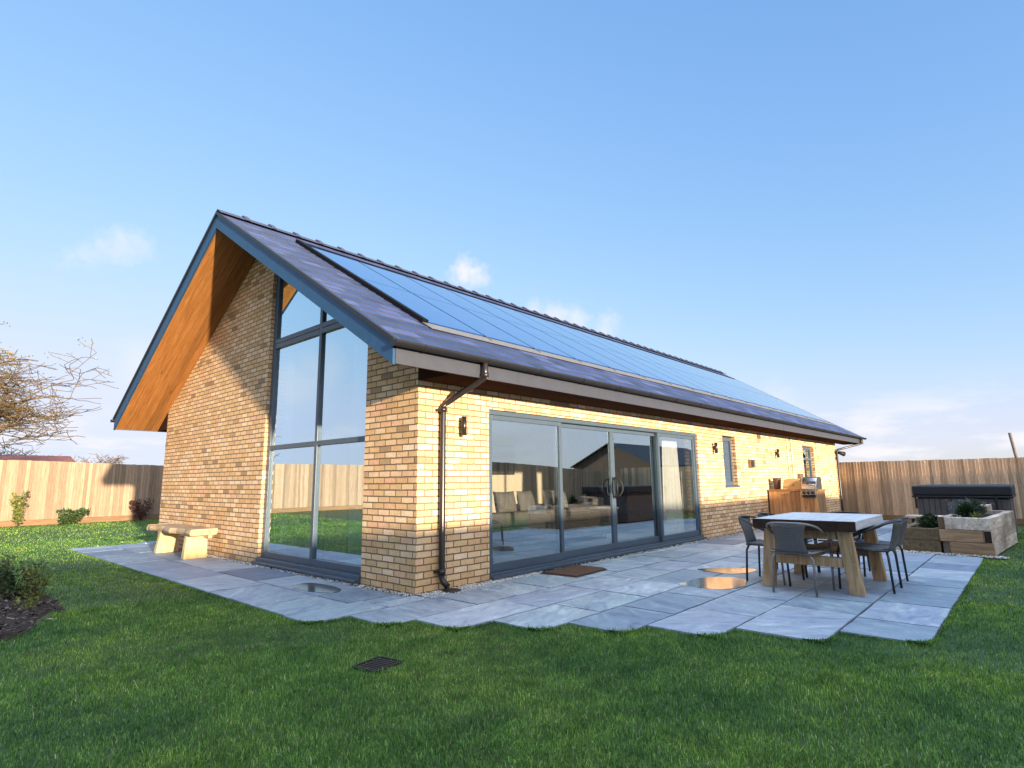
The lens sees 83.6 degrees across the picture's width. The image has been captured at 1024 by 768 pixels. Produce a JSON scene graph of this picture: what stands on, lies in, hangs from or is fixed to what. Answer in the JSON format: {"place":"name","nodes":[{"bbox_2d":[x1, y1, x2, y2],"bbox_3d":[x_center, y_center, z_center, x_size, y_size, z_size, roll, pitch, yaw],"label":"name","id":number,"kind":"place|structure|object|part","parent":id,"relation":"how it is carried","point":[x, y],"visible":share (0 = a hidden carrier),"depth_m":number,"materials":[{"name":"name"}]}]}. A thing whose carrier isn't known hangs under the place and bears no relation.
{"place":"outdoors","nodes":[
{"label":"outdoors","id":0,"kind":"place"},
{"bbox_2d":[0,515,1023,767],"bbox_3d":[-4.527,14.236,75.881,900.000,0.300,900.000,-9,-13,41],"label":"lawn","id":1,"kind":"structure","parent":0,"point":[84,593],"depth_m":3.46,"materials":[{"name":"plant"}]},
{"bbox_2d":[0,437,31,454],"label":"bare tree","id":2,"kind":"object","parent":1,"relation":"on","point":[1,453],"visible":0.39,"depth_m":40.66,"materials":[{"name":"brown plant"}]},
{"bbox_2d":[9,490,29,525],"bbox_3d":[-15.324,3.849,17.812,0.418,1.122,0.484,2,-10,-15],"label":"shrub","id":3,"kind":"object","parent":1,"relation":"on","point":[18,510],"visible":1,"depth_m":17.75,"materials":[{"name":"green plant"}]},
{"bbox_2d":[3,445,40,454],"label":"bare tree","id":4,"kind":"object","parent":1,"relation":"on","point":[21,451],"visible":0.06,"depth_m":51.19,"materials":[{"name":"brown plant"}]},
{"bbox_2d":[0,590,64,643],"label":"bark chips","id":5,"kind":"object","parent":1,"relation":"on","point":[25,609],"visible":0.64,"depth_m":5.46,"materials":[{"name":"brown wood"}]},
{"bbox_2d":[0,550,21,591],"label":"shrub","id":6,"kind":"object","parent":5,"relation":"on","point":[12,557],"visible":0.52,"depth_m":6.54,"materials":[{"name":"green plant"}]},
{"bbox_2d":[0,560,47,599],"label":"shrub","id":7,"kind":"object","parent":5,"relation":"on","point":[9,574],"visible":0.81,"depth_m":6.10,"materials":[{"name":"green plant"}]},
{"bbox_2d":[12,595,38,608],"bbox_3d":[-4.799,2.148,5.631,0.201,0.154,0.214,-9,-13,41],"label":"shrub","id":8,"kind":"object","parent":5,"relation":"on","point":[29,599],"visible":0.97,"depth_m":5.63,"materials":[{"name":"green plant"}]},
{"bbox_2d":[17,565,55,599],"bbox_3d":[-5.050,2.103,6.034,0.396,0.380,0.251,-1,-10,4],"label":"shrub","id":9,"kind":"object","parent":5,"relation":"on","point":[35,583],"visible":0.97,"depth_m":6.05,"materials":[{"name":"green plant"}]},
{"bbox_2d":[0,455,74,461],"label":"outbuilding","id":10,"kind":"structure","parent":1,"relation":"on","point":[40,458],"depth_m":32.61,"materials":[{"name":"orange tile"}]},
{"bbox_2d":[0,321,118,450],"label":"bare tree","id":11,"kind":"object","parent":1,"relation":"on","point":[12,409],"visible":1,"depth_m":25.52,"materials":[{"name":"brown plant"}]},
{"bbox_2d":[56,507,90,523],"bbox_3d":[-14.347,4.318,18.717,1.166,0.610,0.883,-9,-13,41],"label":"shrub","id":12,"kind":"object","parent":1,"relation":"on","point":[65,516],"visible":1,"depth_m":18.51,"materials":[{"name":"green plant"}]},
{"bbox_2d":[0,460,163,526],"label":"boundary fence","id":13,"kind":"object","parent":1,"relation":"on","point":[109,491],"visible":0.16,"depth_m":19.35,"materials":[{"name":"brown wood"}]},
{"bbox_2d":[78,453,127,463],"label":"bare tree","id":14,"kind":"object","parent":1,"relation":"on","point":[115,459],"visible":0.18,"depth_m":53.85,"materials":[{"name":"brown plant"}]},
{"bbox_2d":[129,498,153,519],"bbox_3d":[-13.138,4.403,20.215,0.769,0.779,0.788,-9,-13,41],"label":"shrub","id":15,"kind":"object","parent":1,"relation":"on","point":[141,514],"visible":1,"depth_m":20.14,"materials":[{"name":"red plant"}]},
{"bbox_2d":[351,656,403,673],"bbox_3d":[-0.919,1.932,3.924,0.232,0.036,0.266,-6,-11,30],"label":"drain cover","id":16,"kind":"object","parent":1,"relation":"on","point":[377,663],"visible":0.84,"depth_m":3.92,"materials":[{"name":"metal"}]},
{"bbox_2d":[110,209,866,595],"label":"house","id":17,"kind":"structure","parent":1,"relation":"on","point":[316,407],"depth_m":9.28,"materials":[{"name":"brick"}]},
{"bbox_2d":[251,275,367,583],"bbox_3d":[-2.904,0.068,8.361,2.872,5.151,0.240,-9,-13,41],"label":"gable window","id":18,"kind":"structure","parent":17,"relation":"in","point":[313,510],"depth_m":8.25,"materials":[{"name":"glass"}]},
{"bbox_2d":[492,444,514,474],"bbox_3d":[-0.339,1.939,14.682,0.030,0.760,1.160,-9,-13,41],"label":"wall picture","id":19,"kind":"object","parent":17,"relation":"attached to","point":[502,459],"depth_m":14.78,"materials":[{"name":"white plastic"}]},
{"bbox_2d":[492,503,610,549],"bbox_3d":[-0.144,2.700,10.934,2.400,0.660,3.750,-9,-13,41],"label":"corner sofa","id":20,"kind":"object","parent":17,"relation":"on","point":[517,528],"visible":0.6,"depth_m":9.99,"materials":[{"name":"grey fabric"}]},
{"bbox_2d":[492,491,516,511],"bbox_3d":[-0.116,2.097,10.024,0.480,0.450,0.190,7,-26,-39],"label":"cushion","id":21,"kind":"object","parent":20,"relation":"on","point":[504,501],"visible":0.76,"depth_m":9.94,"materials":[{"name":"grey fabric"}]},
{"bbox_2d":[516,490,535,510],"bbox_3d":[0.262,2.167,10.467,0.190,0.450,0.480,-24,-21,32],"label":"cushion","id":22,"kind":"object","parent":20,"relation":"on","point":[525,500],"visible":0.81,"depth_m":10.35,"materials":[{"name":"grey fabric"}]},
{"bbox_2d":[542,490,554,508],"bbox_3d":[0.794,2.265,11.087,0.440,0.450,0.190,5,-25,-30],"label":"cushion","id":23,"kind":"object","parent":20,"relation":"on","point":[548,497],"visible":0.48,"depth_m":10.98,"materials":[{"name":"grey fabric"}]},
{"bbox_2d":[563,491,567,507],"bbox_3d":[0.994,2.336,11.522,0.190,0.450,0.440,-18,-14,16],"label":"cushion","id":24,"kind":"object","parent":20,"relation":"on","point":[565,503],"visible":0.27,"depth_m":11.44,"materials":[{"name":"beige fabric"}]},
{"bbox_2d":[547,447,567,501],"bbox_3d":[1.301,2.861,16.345,0.049,2.105,0.850,-9,-13,41],"label":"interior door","id":25,"kind":"structure","parent":17,"relation":"in","point":[550,466],"depth_m":16.25,"materials":[{"name":"white wood"}]},
{"bbox_2d":[577,496,604,535],"bbox_3d":[1.776,2.871,12.526,0.693,0.814,0.791,-5,-10,22],"label":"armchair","id":26,"kind":"object","parent":17,"relation":"on","point":[585,500],"visible":0.38,"depth_m":12.33,"materials":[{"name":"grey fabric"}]},
{"bbox_2d":[489,410,706,579],"bbox_3d":[1.765,1.745,9.616,0.250,2.135,6.231,-9,-13,41],"label":"sliding door","id":27,"kind":"structure","parent":17,"relation":"in","point":[663,463],"depth_m":10.29,"materials":[{"name":"metal"}]},
{"bbox_2d":[599,491,631,517],"bbox_3d":[3.485,3.828,18.254,0.452,0.780,1.800,-9,-13,41],"label":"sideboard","id":28,"kind":"object","parent":17,"relation":"on","point":[624,501],"visible":0.3,"depth_m":17.89,"materials":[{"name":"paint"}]},
{"bbox_3d":[3.244,3.644,17.684,0.011,0.560,0.560,-9,-13,41],"label":"door","id":29,"kind":"part","parent":28,"relation":"part of","materials":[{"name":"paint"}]},
{"bbox_3d":[3.647,3.713,18.123,0.011,0.560,0.560,-9,-13,41],"label":"door","id":30,"kind":"part","parent":28,"relation":"part of","materials":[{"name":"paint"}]},
{"bbox_2d":[722,437,739,487],"bbox_3d":[4.977,1.798,13.230,0.210,1.163,0.780,-9,-13,41],"label":"window","id":31,"kind":"structure","parent":17,"relation":"in","point":[726,441],"depth_m":13.39,"materials":[{"name":"glass"}]},
{"bbox_2d":[802,446,812,476],"bbox_3d":[9.135,2.721,17.821,0.082,1.536,1.196,-9,-13,41],"label":"window","id":32,"kind":"structure","parent":17,"relation":"in","point":[806,450],"depth_m":18.06,"materials":[{"name":"glass"}]},
{"bbox_2d":[902,522,943,552],"bbox_3d":[7.222,2.643,9.957,0.520,0.377,1.600,-9,-13,41],"label":"raised planter","id":33,"kind":"object","parent":1,"relation":"on","point":[917,538],"visible":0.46,"depth_m":9.37,"materials":[{"name":"brown wood"}]},
{"bbox_2d":[916,512,937,527],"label":"ball shrub","id":34,"kind":"object","parent":33,"relation":"in","point":[927,520],"visible":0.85,"depth_m":9.63,"materials":[{"name":"green plant"}]},
{"bbox_2d":[905,515,944,523],"bbox_3d":[8.034,2.767,10.996,0.720,0.470,0.400,-9,-13,41],"label":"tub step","id":35,"kind":"object","parent":1,"relation":"on","point":[911,518],"visible":0.22,"depth_m":11.08,"materials":[{"name":"grey"}]},
{"bbox_2d":[839,457,1023,523],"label":"boundary fence","id":36,"kind":"object","parent":1,"relation":"on","point":[884,488],"visible":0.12,"depth_m":20.08,"materials":[{"name":"brown wood"}]},
{"bbox_2d":[911,484,1017,533],"bbox_3d":[9.581,2.650,12.054,1.593,1.035,2.200,-9,-13,41],"label":"hot tub","id":37,"kind":"object","parent":1,"relation":"on","point":[931,497],"visible":0.56,"depth_m":11.44,"materials":[{"name":"plastic"}]},
{"bbox_2d":[937,504,1017,555],"bbox_3d":[8.066,2.462,9.881,2.704,0.690,0.660,8,-13,-43],"label":"raised planter","id":38,"kind":"object","parent":1,"relation":"on","point":[992,533],"visible":0.94,"depth_m":9.03,"materials":[{"name":"brown wood"}]},
{"bbox_2d":[942,497,972,516],"bbox_3d":[7.711,2.116,9.841,0.417,0.365,0.486,-4,-10,22],"label":"shrub","id":39,"kind":"object","parent":38,"relation":"in","point":[951,504],"visible":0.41,"depth_m":9.85,"materials":[{"name":"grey plant"}]},
{"bbox_2d":[950,499,983,516],"bbox_3d":[7.577,2.046,9.525,0.631,0.314,0.601,-2,-10,9],"label":"shrub","id":40,"kind":"object","parent":38,"relation":"in","point":[966,508],"visible":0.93,"depth_m":9.47,"materials":[{"name":"green plant"}]},
{"bbox_2d":[964,497,988,514],"bbox_3d":[8.259,2.168,10.222,0.723,0.349,0.714,-9,-13,41],"label":"shrub","id":41,"kind":"object","parent":38,"relation":"on","point":[975,502],"visible":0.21,"depth_m":10.15,"materials":[{"name":"green plant"}]},
{"bbox_2d":[969,511,983,517],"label":"shrub","id":42,"kind":"object","parent":38,"relation":"on","point":[976,515],"visible":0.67,"depth_m":9.17,"materials":[{"name":"green plant"}]},
{"bbox_2d":[1008,433,1017,457],"bbox_3d":[18.568,3.295,20.894,0.380,3.059,0.100,-9,-13,41],"label":"leaning pole","id":43,"kind":"object","parent":1,"relation":"on","point":[1012,445],"visible":0.53,"depth_m":21.11,"materials":[{"name":"brown wood"}]},
{"bbox_2d":[0,0,1023,464],"label":"sky","id":44,"kind":"structure","parent":0,"point":[817,206],"materials":[{"name":"blue"}]},
{"bbox_2d":[68,520,982,642],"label":"patio","id":45,"kind":"structure","parent":0,"point":[639,590],"depth_m":6.07,"materials":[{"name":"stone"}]},
{"bbox_2d":[147,523,217,559],"bbox_3d":[-5.840,2.754,10.077,2.060,0.491,0.499,-9,-13,41],"label":"slab bench","id":46,"kind":"object","parent":45,"relation":"on","point":[195,543],"visible":1,"depth_m":9.68,"materials":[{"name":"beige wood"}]},
{"bbox_2d":[292,583,340,592],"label":"puddle","id":47,"kind":"object","parent":45,"relation":"on","point":[317,587],"visible":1,"depth_m":6.70,"materials":[{"name":"liquid"}]},
{"bbox_2d":[540,565,606,577],"bbox_3d":[0.862,2.517,7.731,0.570,0.020,0.850,-8,-12,38],"label":"doormat","id":48,"kind":"object","parent":45,"relation":"on","point":[575,571],"visible":1,"depth_m":7.62,"materials":[{"name":"brown fabric"}]},
{"bbox_2d":[300,556,982,645],"bbox_3d":[3.087,2.164,5.674,9.659,0.026,2.743,3,-10,-22],"label":"turf edge","id":49,"kind":"object","parent":45,"relation":"on","point":[614,632],"visible":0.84,"depth_m":4.68,"materials":[{"name":"soil"}]},
{"bbox_2d":[678,577,746,589],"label":"puddle","id":50,"kind":"object","parent":45,"relation":"on","point":[723,583],"visible":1,"depth_m":6.71,"materials":[{"name":"liquid"}]},
{"bbox_2d":[697,568,756,573],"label":"puddle","id":51,"kind":"object","parent":45,"relation":"on","point":[731,570],"visible":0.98,"depth_m":7.63,"materials":[{"name":"liquid"}]},
{"bbox_2d":[738,515,804,585],"bbox_3d":[3.104,1.991,6.952,0.629,0.753,0.575,-9,-13,41],"label":"rattan chair","id":52,"kind":"object","parent":45,"relation":"on","point":[746,524],"visible":0.66,"depth_m":7.08,"materials":[{"name":"grey wicker"}]},
{"bbox_2d":[757,512,819,577],"bbox_3d":[3.573,2.077,7.492,0.629,0.753,0.575,-9,-13,41],"label":"rattan chair","id":53,"kind":"object","parent":45,"relation":"on","point":[762,514],"visible":0.27,"depth_m":7.48,"materials":[{"name":"grey wicker"}]},
{"bbox_2d":[767,489,826,514],"bbox_3d":[7.220,3.186,14.457,1.200,1.040,0.670,-9,-13,41],"label":"barbecue cabinet","id":54,"kind":"object","parent":45,"relation":"on","point":[782,501],"visible":0.55,"depth_m":14.27,"materials":[{"name":"brown wood"}]},
{"bbox_2d":[772,478,780,488],"bbox_3d":[6.845,2.574,14.782,0.213,0.280,0.216,-9,-13,41],"label":"bucket","id":55,"kind":"object","parent":54,"relation":"on","point":[777,483],"visible":0.95,"depth_m":14.71,"materials":[{"name":"black plastic"}]},
{"bbox_2d":[783,478,801,488],"bbox_3d":[7.191,2.539,14.571,0.498,0.270,0.412,-9,-13,41],"label":"wooden cover","id":56,"kind":"object","parent":54,"relation":"on","point":[792,483],"visible":0.78,"depth_m":14.43,"materials":[{"name":"brown wood"}]},
{"bbox_2d":[801,477,821,497],"bbox_3d":[7.423,2.554,14.223,0.340,0.500,0.645,-9,-13,41],"label":"gas grill","id":57,"kind":"object","parent":54,"relation":"on","point":[811,482],"visible":0.99,"depth_m":14.09,"materials":[{"name":"silver metal"}]},
{"bbox_2d":[766,522,834,596],"bbox_3d":[3.111,1.872,6.245,0.575,0.753,0.629,-9,-13,41],"label":"rattan chair","id":58,"kind":"object","parent":45,"relation":"on","point":[789,537],"visible":0.99,"depth_m":6.10,"materials":[{"name":"grey wicker"}]},
{"bbox_2d":[752,512,887,596],"bbox_3d":[3.647,1.942,6.727,1.040,0.760,1.472,-9,-13,41],"label":"dining table","id":59,"kind":"object","parent":45,"relation":"on","point":[841,527],"visible":0.81,"depth_m":6.38,"materials":[{"name":"brown wood"}]},
{"bbox_2d":[815,511,870,576],"bbox_3d":[4.374,2.074,7.532,0.575,0.753,0.629,-9,-13,41],"label":"rattan chair","id":60,"kind":"object","parent":45,"relation":"on","point":[856,538],"visible":0.27,"depth_m":7.47,"materials":[{"name":"grey wicker"}]},
{"bbox_2d":[836,519,902,593],"bbox_3d":[4.007,1.881,6.359,0.629,0.753,0.575,-9,-13,41],"label":"rattan chair","id":61,"kind":"object","parent":45,"relation":"on","point":[897,526],"visible":0.89,"depth_m":6.19,"materials":[{"name":"grey wicker"}]},
{"bbox_2d":[854,516,908,580],"bbox_3d":[4.355,1.946,6.768,0.629,0.753,0.575,-9,-13,41],"label":"rattan chair","id":62,"kind":"object","parent":45,"relation":"on","point":[905,519],"visible":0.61,"depth_m":6.68,"materials":[{"name":"grey wicker"}]},
{"bbox_2d":[146,529,1009,608],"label":"gravel","id":63,"kind":"structure","parent":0,"point":[465,586],"depth_m":7.57,"materials":[{"name":"grey gravel"}]}
]}

